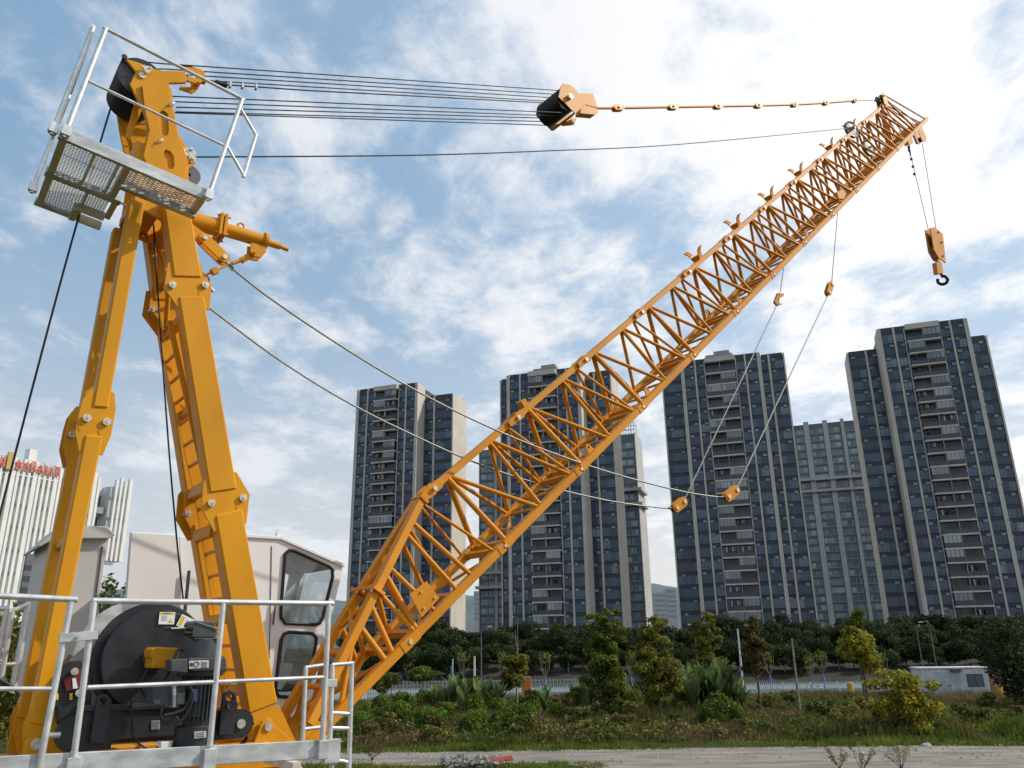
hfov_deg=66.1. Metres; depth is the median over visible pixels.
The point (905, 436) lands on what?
window
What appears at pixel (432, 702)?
shrub
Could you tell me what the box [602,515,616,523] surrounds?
window
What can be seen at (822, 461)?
window
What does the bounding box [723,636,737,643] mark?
tree
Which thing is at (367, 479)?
window
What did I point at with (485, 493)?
window
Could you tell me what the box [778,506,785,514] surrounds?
window
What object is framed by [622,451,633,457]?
window
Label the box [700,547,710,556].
window
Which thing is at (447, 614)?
window
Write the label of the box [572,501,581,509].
window
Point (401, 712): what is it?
shrub
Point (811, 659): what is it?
young tree
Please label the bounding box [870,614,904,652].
tree
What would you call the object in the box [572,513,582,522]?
window
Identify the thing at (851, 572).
window
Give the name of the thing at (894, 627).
tree
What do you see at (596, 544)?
window
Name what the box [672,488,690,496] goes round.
window
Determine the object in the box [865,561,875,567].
window
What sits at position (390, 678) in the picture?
tree
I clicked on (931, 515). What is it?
window
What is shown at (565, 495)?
window
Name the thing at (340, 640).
tree
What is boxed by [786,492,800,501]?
window
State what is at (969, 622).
tree
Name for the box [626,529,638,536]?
window
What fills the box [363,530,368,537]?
window
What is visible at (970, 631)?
tree
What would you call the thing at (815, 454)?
window
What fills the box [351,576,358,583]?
window
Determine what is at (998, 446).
window
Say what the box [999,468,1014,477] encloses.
window
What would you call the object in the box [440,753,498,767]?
rubble
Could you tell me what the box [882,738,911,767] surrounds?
sapling
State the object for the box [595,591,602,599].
window
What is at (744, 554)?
apartment tower
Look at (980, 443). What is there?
window
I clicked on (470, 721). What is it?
shrub
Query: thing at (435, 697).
banana plant
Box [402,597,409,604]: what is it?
window
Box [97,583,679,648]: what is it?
hills
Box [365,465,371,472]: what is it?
window
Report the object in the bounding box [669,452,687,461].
window
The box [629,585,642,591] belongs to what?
window
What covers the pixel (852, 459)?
window
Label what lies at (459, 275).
sky
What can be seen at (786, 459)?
window
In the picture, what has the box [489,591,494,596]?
window
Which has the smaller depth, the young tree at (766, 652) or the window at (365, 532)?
the young tree at (766, 652)
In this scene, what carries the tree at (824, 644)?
on the embankment
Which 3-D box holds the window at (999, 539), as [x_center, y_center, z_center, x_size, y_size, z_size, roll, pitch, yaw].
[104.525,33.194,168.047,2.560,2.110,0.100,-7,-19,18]
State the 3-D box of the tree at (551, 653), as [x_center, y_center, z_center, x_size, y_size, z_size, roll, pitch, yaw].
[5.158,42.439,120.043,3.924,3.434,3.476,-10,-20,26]
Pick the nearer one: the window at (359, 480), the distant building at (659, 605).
the window at (359, 480)
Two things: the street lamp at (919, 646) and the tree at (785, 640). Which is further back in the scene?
the tree at (785, 640)
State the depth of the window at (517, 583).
191.73 m
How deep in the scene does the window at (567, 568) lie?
188.66 m
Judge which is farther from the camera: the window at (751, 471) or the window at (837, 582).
the window at (837, 582)
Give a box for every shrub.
[353,710,368,729]
[358,700,378,713]
[372,693,390,708]
[389,700,414,725]
[399,693,417,704]
[412,705,435,727]
[414,689,433,705]
[425,690,439,707]
[426,707,448,726]
[439,702,455,717]
[458,708,482,732]
[461,692,487,710]
[473,708,488,725]
[484,693,493,709]
[488,697,507,711]
[497,706,520,730]
[517,702,536,715]
[526,700,541,711]
[548,703,565,716]
[562,702,574,715]
[694,706,715,725]
[697,690,733,723]
[722,701,743,722]
[842,700,861,712]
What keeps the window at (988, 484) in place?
in the apartment tower at (944, 502)
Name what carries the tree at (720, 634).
on the embankment
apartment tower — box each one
[345,382,466,633]
[500,364,631,653]
[661,350,818,630]
[845,318,1023,649]
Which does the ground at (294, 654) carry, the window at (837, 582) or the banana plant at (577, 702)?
the banana plant at (577, 702)
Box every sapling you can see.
[822,742,850,767]
[848,732,875,767]
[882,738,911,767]
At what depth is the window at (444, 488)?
215.72 m
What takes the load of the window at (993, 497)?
in the apartment tower at (944, 502)
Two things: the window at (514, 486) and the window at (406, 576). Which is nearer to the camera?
the window at (514, 486)
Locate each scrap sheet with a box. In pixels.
[484,756,504,761]
[503,755,512,760]
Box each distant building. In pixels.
[474,591,478,632]
[652,592,667,634]
[663,588,678,629]
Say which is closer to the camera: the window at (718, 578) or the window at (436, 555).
the window at (718, 578)
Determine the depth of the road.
102.29 m
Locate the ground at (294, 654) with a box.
[0,648,1023,767]
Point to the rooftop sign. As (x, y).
(8, 462)
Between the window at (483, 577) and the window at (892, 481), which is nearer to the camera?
the window at (892, 481)
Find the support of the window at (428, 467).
in the apartment tower at (395, 470)
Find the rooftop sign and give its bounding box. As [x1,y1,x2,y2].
[0,452,61,481]
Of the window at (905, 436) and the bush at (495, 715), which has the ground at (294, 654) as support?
the bush at (495, 715)
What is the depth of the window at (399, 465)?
217.20 m
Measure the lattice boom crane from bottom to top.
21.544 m
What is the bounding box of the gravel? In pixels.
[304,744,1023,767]
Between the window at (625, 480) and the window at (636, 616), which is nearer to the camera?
the window at (636, 616)
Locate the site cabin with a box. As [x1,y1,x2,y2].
[909,666,990,695]
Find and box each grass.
[301,759,972,767]
[340,713,1023,753]
[976,713,1023,735]
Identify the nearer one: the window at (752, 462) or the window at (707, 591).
the window at (707, 591)
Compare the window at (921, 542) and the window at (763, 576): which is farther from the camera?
the window at (763, 576)
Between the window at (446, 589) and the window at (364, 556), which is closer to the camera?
the window at (446, 589)
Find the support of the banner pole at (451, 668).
on the pavement
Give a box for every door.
[934,672,950,694]
[948,672,963,694]
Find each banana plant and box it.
[430,683,452,702]
[431,684,442,704]
[442,672,471,706]
[442,674,458,701]
[467,676,482,702]
[473,678,491,699]
[485,677,501,698]
[487,682,510,700]
[534,684,550,714]
[568,682,580,708]
[573,680,595,705]
[577,682,596,706]
[618,681,626,697]
[624,681,639,705]
[672,664,683,699]
[676,662,703,705]
[681,675,703,708]
[682,662,707,704]
[683,661,706,703]
[696,660,726,703]
[697,657,735,699]
[705,674,726,700]
[714,663,740,700]
[731,674,743,703]
[732,681,750,707]
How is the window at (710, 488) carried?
in the apartment tower at (744, 554)
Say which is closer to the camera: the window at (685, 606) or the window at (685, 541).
the window at (685, 606)
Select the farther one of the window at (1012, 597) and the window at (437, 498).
the window at (437, 498)
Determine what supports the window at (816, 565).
in the residential tower at (844, 571)
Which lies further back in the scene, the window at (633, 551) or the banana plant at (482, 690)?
the window at (633, 551)
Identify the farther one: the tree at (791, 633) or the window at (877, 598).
the window at (877, 598)
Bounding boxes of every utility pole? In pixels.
[473,656,475,676]
[737,629,743,687]
[791,638,802,713]
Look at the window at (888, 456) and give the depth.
185.46 m
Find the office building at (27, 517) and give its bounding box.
[0,449,133,679]
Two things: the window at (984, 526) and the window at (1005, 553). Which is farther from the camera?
the window at (984, 526)
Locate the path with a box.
[301,745,1023,767]
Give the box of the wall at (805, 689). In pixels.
[505,681,893,696]
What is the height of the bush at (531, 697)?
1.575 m
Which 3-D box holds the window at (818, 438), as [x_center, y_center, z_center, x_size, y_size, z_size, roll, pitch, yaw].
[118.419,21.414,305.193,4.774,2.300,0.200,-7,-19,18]
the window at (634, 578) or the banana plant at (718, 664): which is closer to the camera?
the banana plant at (718, 664)
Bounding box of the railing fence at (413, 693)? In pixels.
[367,687,446,698]
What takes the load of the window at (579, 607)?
in the apartment tower at (564, 558)
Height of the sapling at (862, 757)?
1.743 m
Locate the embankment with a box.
[283,652,1019,688]
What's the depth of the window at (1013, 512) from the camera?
172.91 m
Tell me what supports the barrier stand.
on the ground at (294, 654)
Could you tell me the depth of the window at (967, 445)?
175.42 m
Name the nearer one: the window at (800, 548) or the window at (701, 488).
the window at (800, 548)
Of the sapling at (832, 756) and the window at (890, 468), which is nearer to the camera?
the sapling at (832, 756)
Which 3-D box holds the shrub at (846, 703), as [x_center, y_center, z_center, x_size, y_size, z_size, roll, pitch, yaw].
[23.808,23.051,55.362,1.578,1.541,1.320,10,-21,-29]
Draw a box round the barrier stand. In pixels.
[522,676,530,695]
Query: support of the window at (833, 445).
in the residential tower at (844, 571)
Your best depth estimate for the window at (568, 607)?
185.87 m
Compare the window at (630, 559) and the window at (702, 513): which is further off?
the window at (630, 559)
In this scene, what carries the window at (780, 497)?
in the apartment tower at (744, 554)
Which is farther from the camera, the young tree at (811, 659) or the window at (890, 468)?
the window at (890, 468)
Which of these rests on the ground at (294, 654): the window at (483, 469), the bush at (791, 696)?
the bush at (791, 696)
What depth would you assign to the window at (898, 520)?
180.73 m
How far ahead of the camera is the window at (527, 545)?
193.70 m
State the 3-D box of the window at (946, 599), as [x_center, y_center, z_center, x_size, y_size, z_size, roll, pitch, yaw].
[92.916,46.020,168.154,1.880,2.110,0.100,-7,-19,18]
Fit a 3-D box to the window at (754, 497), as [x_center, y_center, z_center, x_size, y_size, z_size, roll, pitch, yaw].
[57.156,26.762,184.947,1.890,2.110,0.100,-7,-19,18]
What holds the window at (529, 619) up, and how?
in the apartment tower at (564, 558)
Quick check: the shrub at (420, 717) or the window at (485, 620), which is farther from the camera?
the window at (485, 620)
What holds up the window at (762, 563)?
in the apartment tower at (744, 554)
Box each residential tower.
[475,450,501,632]
[621,421,652,628]
[793,418,883,630]
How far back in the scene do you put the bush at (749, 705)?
62.52 m
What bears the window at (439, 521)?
in the apartment tower at (395, 470)
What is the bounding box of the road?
[11,683,860,702]
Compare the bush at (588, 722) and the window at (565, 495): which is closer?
the bush at (588, 722)
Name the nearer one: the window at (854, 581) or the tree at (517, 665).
the tree at (517, 665)
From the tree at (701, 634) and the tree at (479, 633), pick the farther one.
the tree at (479, 633)
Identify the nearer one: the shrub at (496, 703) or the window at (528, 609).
the shrub at (496, 703)
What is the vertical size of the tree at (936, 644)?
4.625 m
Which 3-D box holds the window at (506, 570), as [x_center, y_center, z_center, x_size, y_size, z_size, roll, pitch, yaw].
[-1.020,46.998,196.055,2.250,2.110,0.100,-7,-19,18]
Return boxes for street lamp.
[481,626,491,678]
[511,617,517,646]
[916,625,922,666]
[918,621,936,666]
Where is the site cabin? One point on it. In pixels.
(963, 678)
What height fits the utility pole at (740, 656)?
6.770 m
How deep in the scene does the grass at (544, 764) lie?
40.00 m
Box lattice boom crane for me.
[0,24,928,767]
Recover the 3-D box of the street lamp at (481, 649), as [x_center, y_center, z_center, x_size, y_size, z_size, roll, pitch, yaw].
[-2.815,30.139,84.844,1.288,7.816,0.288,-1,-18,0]
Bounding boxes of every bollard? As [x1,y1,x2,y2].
[846,682,853,692]
[994,685,1002,697]
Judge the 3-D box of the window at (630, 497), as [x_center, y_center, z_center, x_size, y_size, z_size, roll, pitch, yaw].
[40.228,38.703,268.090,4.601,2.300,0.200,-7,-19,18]
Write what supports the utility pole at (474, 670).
on the pavement
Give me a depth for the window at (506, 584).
195.20 m
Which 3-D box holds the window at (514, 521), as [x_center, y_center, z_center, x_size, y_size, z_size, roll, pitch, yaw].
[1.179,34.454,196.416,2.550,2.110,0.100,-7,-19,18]
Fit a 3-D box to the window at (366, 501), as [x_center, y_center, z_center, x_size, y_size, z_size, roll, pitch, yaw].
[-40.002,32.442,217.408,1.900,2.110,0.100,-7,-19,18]
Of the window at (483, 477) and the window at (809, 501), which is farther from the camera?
the window at (809, 501)
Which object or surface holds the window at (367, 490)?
in the apartment tower at (395, 470)
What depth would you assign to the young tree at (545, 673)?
91.27 m
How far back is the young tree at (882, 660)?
91.20 m
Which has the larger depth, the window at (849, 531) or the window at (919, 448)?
the window at (849, 531)
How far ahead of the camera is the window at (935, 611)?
168.17 m
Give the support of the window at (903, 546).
in the apartment tower at (944, 502)
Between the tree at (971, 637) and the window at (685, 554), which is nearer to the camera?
the tree at (971, 637)
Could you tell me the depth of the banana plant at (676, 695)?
64.06 m
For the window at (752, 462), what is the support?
in the apartment tower at (744, 554)
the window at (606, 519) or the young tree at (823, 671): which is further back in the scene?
the window at (606, 519)
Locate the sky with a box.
[0,0,1023,600]
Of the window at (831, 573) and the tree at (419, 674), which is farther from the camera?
the window at (831, 573)
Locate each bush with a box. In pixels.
[360,721,379,735]
[360,732,385,759]
[373,711,401,729]
[383,725,395,733]
[387,690,407,702]
[398,703,420,715]
[420,715,443,733]
[421,724,445,741]
[437,701,458,708]
[492,710,505,720]
[500,702,521,713]
[508,712,538,733]
[514,693,537,704]
[524,689,540,702]
[549,696,561,707]
[553,692,571,704]
[560,697,576,714]
[562,705,591,723]
[563,707,575,716]
[572,719,591,731]
[603,714,619,725]
[604,703,634,715]
[612,712,636,728]
[619,700,637,711]
[644,699,668,710]
[667,696,688,706]
[669,714,680,721]
[672,699,695,709]
[732,717,750,729]
[747,703,758,710]
[755,693,775,707]
[762,721,777,731]
[777,704,789,711]
[780,690,803,705]
[804,698,827,714]
[813,701,845,717]
[824,698,845,705]
[828,703,858,723]
[842,692,858,700]
[846,695,869,711]
[871,710,896,721]
[873,695,887,700]
[878,690,888,697]
[883,716,908,731]
[950,702,974,714]
[960,707,989,719]
[975,698,995,707]
[976,691,996,702]
[1004,689,1023,701]
[1008,705,1023,715]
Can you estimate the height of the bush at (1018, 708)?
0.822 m
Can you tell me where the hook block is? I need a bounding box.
[907,143,949,285]
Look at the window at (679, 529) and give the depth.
191.09 m
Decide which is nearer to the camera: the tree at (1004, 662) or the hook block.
the hook block
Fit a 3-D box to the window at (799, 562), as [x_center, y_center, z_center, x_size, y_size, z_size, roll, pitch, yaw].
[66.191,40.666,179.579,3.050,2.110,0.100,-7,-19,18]
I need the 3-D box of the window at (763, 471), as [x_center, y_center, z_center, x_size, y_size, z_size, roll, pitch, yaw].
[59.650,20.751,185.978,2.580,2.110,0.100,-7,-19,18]
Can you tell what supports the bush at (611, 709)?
on the ground at (294, 654)
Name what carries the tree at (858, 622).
on the ground at (294, 654)
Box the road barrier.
[385,678,593,687]
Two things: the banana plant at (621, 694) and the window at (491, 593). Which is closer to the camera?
the banana plant at (621, 694)
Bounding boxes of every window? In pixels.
[17,587,27,604]
[20,576,29,593]
[22,565,30,579]
[24,554,33,570]
[97,495,100,506]
[351,564,358,572]
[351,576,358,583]
[352,542,359,549]
[352,553,359,560]
[353,520,360,527]
[353,531,360,538]
[354,509,361,516]
[355,488,362,494]
[355,498,361,505]
[356,466,363,473]
[356,477,362,484]
[361,564,366,571]
[362,541,367,548]
[362,553,367,560]
[363,519,367,526]
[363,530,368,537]
[364,498,369,504]
[364,508,369,515]
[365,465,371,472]
[365,476,370,483]
[365,487,370,494]
[394,562,399,570]
[396,484,401,491]
[396,495,401,502]
[396,506,401,513]
[397,463,402,469]
[397,473,402,480]
[401,585,409,593]
[402,550,410,558]
[402,562,409,569]
[402,573,409,581]
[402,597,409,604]
[404,483,412,490]
[404,494,411,501]
[405,462,412,469]
[405,473,412,480]
[405,540,410,546]
[421,563,429,570]
[421,574,429,581]
[422,518,430,525]
[422,540,430,547]
[423,464,431,471]
[423,474,431,481]
[433,516,450,524]
[433,527,450,535]
[433,539,449,547]
[433,550,449,558]
[434,473,443,480]
[434,494,450,502]
[434,505,450,513]
[436,562,449,569]
[436,585,449,593]
[438,484,447,491]
[441,608,449,616]
[481,451,487,456]
[481,459,487,464]
[481,467,487,472]
[481,474,487,480]
[481,491,487,496]
[481,507,487,512]
[481,524,487,528]
[481,574,487,579]
[481,591,487,597]
[481,600,487,606]
[481,609,487,614]
[481,617,487,623]
[488,474,493,480]
[488,482,493,487]
[488,507,493,512]
[488,565,494,570]
[488,574,494,579]
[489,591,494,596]
[489,599,494,605]
[489,608,494,614]
[489,617,494,623]
[503,474,507,481]
[503,485,507,492]
[503,556,508,564]
[504,568,508,576]
[504,581,508,588]
[504,593,508,601]
[504,606,508,614]
[504,618,508,626]
[511,482,520,490]
[512,517,520,525]
[512,542,521,550]
[512,554,521,562]
[512,567,521,575]
[513,579,521,587]
[513,592,522,600]
[513,605,522,613]
[513,618,522,623]
[522,458,529,465]
[523,469,529,477]
[523,505,529,513]
[524,529,530,537]
[524,541,530,549]
[524,554,530,562]
[524,566,531,574]
[524,579,531,587]
[525,592,531,600]
[525,604,532,613]
[525,617,532,626]
[562,490,568,498]
[562,502,569,510]
[562,514,569,522]
[563,527,569,535]
[563,539,570,547]
[564,552,570,560]
[564,564,571,573]
[564,577,571,586]
[565,590,572,599]
[565,603,572,612]
[566,616,573,625]
[571,477,580,485]
[571,489,581,497]
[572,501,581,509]
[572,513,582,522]
[572,526,582,534]
[573,538,583,547]
[573,551,583,559]
[574,564,584,572]
[574,577,584,585]
[575,590,585,598]
[575,603,585,611]
[576,616,586,625]
[589,469,597,476]
[590,480,597,488]
[591,492,598,500]
[591,504,598,512]
[592,516,599,524]
[592,528,599,536]
[593,540,600,548]
[593,553,601,561]
[594,565,601,573]
[594,578,602,586]
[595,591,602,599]
[595,603,603,612]
[600,467,614,475]
[600,479,615,487]
[601,491,615,499]
[601,503,616,511]
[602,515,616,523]
[602,527,617,535]
[603,539,618,548]
[604,552,619,560]
[604,564,619,573]
[605,577,620,586]
[605,590,621,598]
[606,603,621,611]
[607,616,622,624]
[621,443,633,448]
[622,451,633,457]
[622,460,634,465]
[623,468,634,474]
[623,477,635,482]
[624,494,636,500]
[625,506,636,509]
[625,511,637,518]
[626,521,638,527]
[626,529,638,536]
[627,539,639,544]
[627,547,639,554]
[628,557,640,563]
[628,566,640,572]
[629,575,641,581]
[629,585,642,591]
[630,594,642,600]
[631,604,643,610]
[631,613,643,619]
[632,623,644,628]
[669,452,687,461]
[670,464,688,472]
[671,476,689,484]
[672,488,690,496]
[673,500,691,508]
[674,512,692,521]
[675,524,693,533]
[676,537,694,546]
[677,550,695,558]
[678,562,697,571]
[679,575,698,584]
[680,588,699,597]
[681,601,700,610]
[682,615,701,623]
[691,448,701,456]
[692,460,702,468]
[693,472,703,480]
[694,484,704,493]
[695,497,705,505]
[696,509,707,518]
[697,522,708,530]
[698,535,709,543]
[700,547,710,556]
[701,560,711,569]
[702,574,712,582]
[703,447,711,455]
[703,587,714,596]
[704,600,715,609]
[705,459,712,467]
[706,472,713,480]
[707,484,714,492]
[708,497,716,504]
[709,509,717,517]
[710,521,718,530]
[711,534,719,543]
[713,547,721,555]
[714,560,722,569]
[715,573,723,582]
[716,587,724,595]
[717,600,726,609]
[745,444,753,452]
[746,456,754,464]
[748,468,756,476]
[749,480,757,489]
[750,493,759,502]
[752,506,760,514]
[753,519,761,527]
[755,532,763,540]
[756,545,764,553]
[757,455,768,463]
[758,467,769,476]
[758,558,766,567]
[759,571,767,580]
[760,479,771,488]
[760,585,769,594]
[761,492,772,501]
[762,505,774,514]
[762,599,771,608]
[763,613,772,621]
[764,518,775,527]
[765,531,777,540]
[767,544,778,553]
[768,557,780,566]
[770,571,782,580]
[771,585,783,594]
[772,456,779,464]
[773,598,785,607]
[774,468,781,476]
[774,612,786,620]
[775,481,782,489]
[777,493,784,501]
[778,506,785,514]
[780,519,787,527]
[781,532,788,540]
[782,454,795,463]
[783,467,797,475]
[783,545,790,553]
[784,558,792,566]
[785,479,798,488]
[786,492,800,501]
[786,571,793,580]
[788,505,802,513]
[788,585,795,594]
[789,598,797,607]
[790,518,803,526]
[791,531,805,540]
[791,612,798,621]
[793,544,807,553]
[794,557,808,566]
[795,430,803,435]
[795,438,804,443]
[796,571,810,580]
[797,445,805,450]
[797,453,806,458]
[798,460,807,466]
[798,584,812,593]
[799,468,808,473]
[799,598,814,607]
[801,483,810,489]
[801,612,815,621]
[803,493,811,496]
[803,499,812,504]
[804,507,813,512]
[805,515,814,520]
[806,523,815,528]
[808,530,816,536]
[809,429,822,434]
[809,538,817,544]
[810,436,823,442]
[810,547,818,552]
[811,444,824,449]
[811,555,820,560]
[812,451,825,457]
[812,563,821,569]
[813,458,826,464]
[813,571,822,577]
[814,466,827,472]
[814,580,823,585]
[815,474,828,476]
[815,588,824,593]
[816,597,825,602]
[817,482,830,488]
[817,605,826,610]
[818,492,831,495]
[818,613,827,619]
[819,497,832,503]
[819,622,828,626]
[820,506,833,511]
[821,514,834,519]
[822,522,835,527]
[823,529,836,535]
[824,537,837,543]
[825,546,839,551]
[826,554,840,560]
[827,562,841,568]
[828,427,839,432]
[828,571,842,576]
[829,434,840,440]
[830,579,843,585]
[831,442,842,448]
[831,587,845,593]
[832,449,843,455]
[832,596,846,602]
[833,457,844,462]
[833,604,847,610]
[834,465,845,470]
[834,613,848,619]
[835,473,846,475]
[836,481,847,486]
[838,490,848,494]
[838,496,850,502]
[840,504,851,510]
[841,512,852,518]
[842,521,853,526]
[843,528,854,534]
[844,537,856,542]
[845,426,854,430]
[845,545,857,551]
[846,433,855,439]
[847,441,856,446]
[847,553,858,559]
[848,448,857,454]
[848,562,859,567]
[849,570,860,575]
[850,456,858,462]
[850,578,862,584]
[851,464,860,469]
[851,587,863,593]
[853,480,862,484]
[853,595,864,601]
[854,604,866,610]
[855,489,863,493]
[855,495,865,501]
[857,503,866,509]
[858,512,867,516]
[859,519,868,525]
[860,528,870,533]
[861,536,871,542]
[862,440,879,449]
[863,544,872,549]
[864,452,881,461]
[864,552,873,558]
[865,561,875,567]
[866,465,883,474]
[867,569,876,575]
[868,477,885,487]
[868,578,877,583]
[869,586,879,592]
[870,490,887,499]
[870,595,880,601]
[872,503,889,512]
[872,604,881,609]
[873,612,883,618]
[874,516,891,525]
[876,529,893,538]
[878,542,895,551]
[880,556,898,565]
[881,439,891,448]
[882,569,900,578]
[883,451,893,460]
[884,583,902,592]
[885,464,895,472]
[886,597,904,606]
[887,477,898,485]
[888,610,906,620]
[889,489,900,498]
[892,502,902,511]
[894,515,904,524]
[896,528,906,537]
[898,432,910,441]
[898,542,909,550]
[900,445,912,454]
[900,555,911,564]
[902,458,915,467]
[902,569,913,578]
[905,471,917,480]
[905,582,916,591]
[907,484,919,493]
[907,596,918,605]
[909,497,922,506]
[909,610,919,617]
[911,511,924,520]
[912,431,922,440]
[914,444,924,453]
[914,524,926,533]
[916,538,929,547]
[917,457,926,466]
[918,552,931,561]
[919,470,929,479]
[921,483,931,492]
[921,566,934,575]
[923,580,936,589]
[924,496,933,505]
[926,510,936,519]
[926,594,939,604]
[928,609,941,615]
[929,523,938,533]
[931,537,941,546]
[933,551,944,561]
[936,565,946,575]
[938,580,949,589]
[941,594,951,603]
[944,609,954,618]
[962,440,973,449]
[965,453,975,462]
[966,674,984,686]
[968,467,978,475]
[970,480,981,489]
[973,493,983,502]
[975,439,988,448]
[976,507,986,516]
[977,452,991,461]
[978,521,989,530]
[980,465,993,474]
[981,535,992,544]
[982,479,996,488]
[984,549,995,558]
[985,492,999,502]
[987,564,997,573]
[988,506,1002,516]
[990,578,1000,587]
[991,520,1005,529]
[992,593,1003,602]
[993,442,1008,451]
[994,534,1008,544]
[995,607,1006,617]
[996,455,1011,464]
[997,548,1011,558]
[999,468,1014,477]
[999,563,1014,572]
[1002,481,1016,490]
[1002,577,1017,587]
[1004,494,1019,504]
[1005,592,1020,602]
[1007,508,1022,517]
[1008,607,1023,617]
[1010,522,1023,531]
[1013,536,1023,545]
[1016,550,1023,559]
[1018,564,1023,573]
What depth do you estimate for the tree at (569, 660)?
119.95 m
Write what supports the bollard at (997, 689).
on the ground at (294, 654)
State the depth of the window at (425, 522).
214.49 m
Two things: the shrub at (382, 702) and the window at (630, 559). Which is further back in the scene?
the window at (630, 559)
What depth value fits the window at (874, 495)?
183.71 m
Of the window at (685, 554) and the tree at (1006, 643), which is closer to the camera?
the tree at (1006, 643)
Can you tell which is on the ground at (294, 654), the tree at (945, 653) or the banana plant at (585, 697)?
the banana plant at (585, 697)
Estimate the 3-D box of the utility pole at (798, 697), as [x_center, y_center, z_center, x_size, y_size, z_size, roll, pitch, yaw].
[22.330,23.038,61.802,0.325,5.804,0.325,-8,-20,21]
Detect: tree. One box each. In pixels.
[0,600,25,745]
[0,640,17,700]
[98,572,125,612]
[335,635,364,651]
[346,628,376,637]
[357,653,378,670]
[372,676,389,693]
[373,656,398,672]
[382,639,397,646]
[382,672,402,702]
[385,638,421,647]
[389,647,423,678]
[407,666,436,688]
[411,642,443,668]
[412,644,427,650]
[414,619,450,647]
[426,645,462,677]
[427,627,461,655]
[447,640,471,656]
[454,656,472,672]
[457,651,469,679]
[459,630,478,644]
[465,637,484,655]
[466,629,493,644]
[466,643,503,674]
[480,630,512,662]
[493,642,521,669]
[495,625,518,642]
[497,652,510,691]
[499,632,529,703]
[507,619,541,648]
[508,649,542,675]
[518,636,543,654]
[534,651,556,671]
[535,641,554,652]
[536,633,560,648]
[538,652,552,691]
[541,623,586,655]
[548,623,578,655]
[556,652,581,672]
[565,636,591,670]
[566,628,605,657]
[568,607,643,713]
[583,617,608,630]
[604,630,632,652]
[615,627,633,634]
[617,645,639,670]
[620,638,643,649]
[625,650,636,682]
[629,614,683,714]
[629,627,660,638]
[637,628,677,648]
[649,624,683,635]
[651,640,684,664]
[670,647,695,668]
[675,629,702,649]
[688,611,723,669]
[700,631,726,650]
[704,615,743,637]
[708,638,734,659]
[720,656,728,666]
[722,639,747,670]
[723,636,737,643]
[731,627,761,638]
[738,622,783,643]
[739,654,765,669]
[740,615,767,710]
[758,620,796,636]
[758,643,778,670]
[762,642,792,671]
[763,651,776,688]
[768,637,799,645]
[769,613,819,637]
[776,628,814,647]
[781,638,811,673]
[789,620,820,633]
[799,635,833,670]
[803,654,816,687]
[804,624,835,639]
[814,649,828,687]
[826,648,847,669]
[830,630,846,649]
[832,621,878,641]
[834,616,869,633]
[835,626,881,697]
[845,656,857,667]
[847,608,868,701]
[852,645,887,669]
[861,668,945,732]
[866,628,900,651]
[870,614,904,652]
[876,652,887,685]
[877,621,914,653]
[880,649,902,671]
[888,635,922,666]
[893,623,936,646]
[902,613,942,629]
[906,613,962,635]
[911,643,945,666]
[927,628,943,646]
[932,629,961,644]
[939,614,984,638]
[939,643,959,665]
[940,639,987,665]
[950,633,980,644]
[961,624,984,631]
[964,629,983,641]
[976,634,1000,666]
[977,612,1023,703]
[977,615,1022,627]
[984,631,1023,660]
[996,615,1023,626]
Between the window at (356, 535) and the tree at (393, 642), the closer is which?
the tree at (393, 642)
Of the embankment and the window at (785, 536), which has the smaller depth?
the embankment
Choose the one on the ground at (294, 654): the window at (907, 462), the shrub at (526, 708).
the shrub at (526, 708)
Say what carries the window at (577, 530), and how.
in the apartment tower at (564, 558)
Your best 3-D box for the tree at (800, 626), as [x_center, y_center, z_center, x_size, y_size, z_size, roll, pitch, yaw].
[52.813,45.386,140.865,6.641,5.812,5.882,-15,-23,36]
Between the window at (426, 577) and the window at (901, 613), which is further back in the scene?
the window at (426, 577)
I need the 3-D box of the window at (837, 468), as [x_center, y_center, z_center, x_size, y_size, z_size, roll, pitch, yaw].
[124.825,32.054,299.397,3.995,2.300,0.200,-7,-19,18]
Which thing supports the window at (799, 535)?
in the apartment tower at (744, 554)
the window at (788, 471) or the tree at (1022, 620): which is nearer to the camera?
the tree at (1022, 620)
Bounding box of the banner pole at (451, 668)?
[450,659,453,679]
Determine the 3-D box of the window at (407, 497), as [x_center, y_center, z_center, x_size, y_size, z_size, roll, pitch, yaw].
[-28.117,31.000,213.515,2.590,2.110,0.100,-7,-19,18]
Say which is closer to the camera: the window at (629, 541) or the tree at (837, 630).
the tree at (837, 630)
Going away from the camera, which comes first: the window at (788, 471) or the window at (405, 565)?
the window at (788, 471)
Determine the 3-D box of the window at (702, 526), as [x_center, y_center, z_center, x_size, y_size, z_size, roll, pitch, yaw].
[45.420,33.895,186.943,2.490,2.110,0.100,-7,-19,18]
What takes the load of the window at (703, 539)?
in the apartment tower at (744, 554)
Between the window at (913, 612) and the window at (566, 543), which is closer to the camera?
the window at (913, 612)
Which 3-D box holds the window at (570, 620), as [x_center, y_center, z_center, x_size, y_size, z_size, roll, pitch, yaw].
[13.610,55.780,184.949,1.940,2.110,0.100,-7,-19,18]

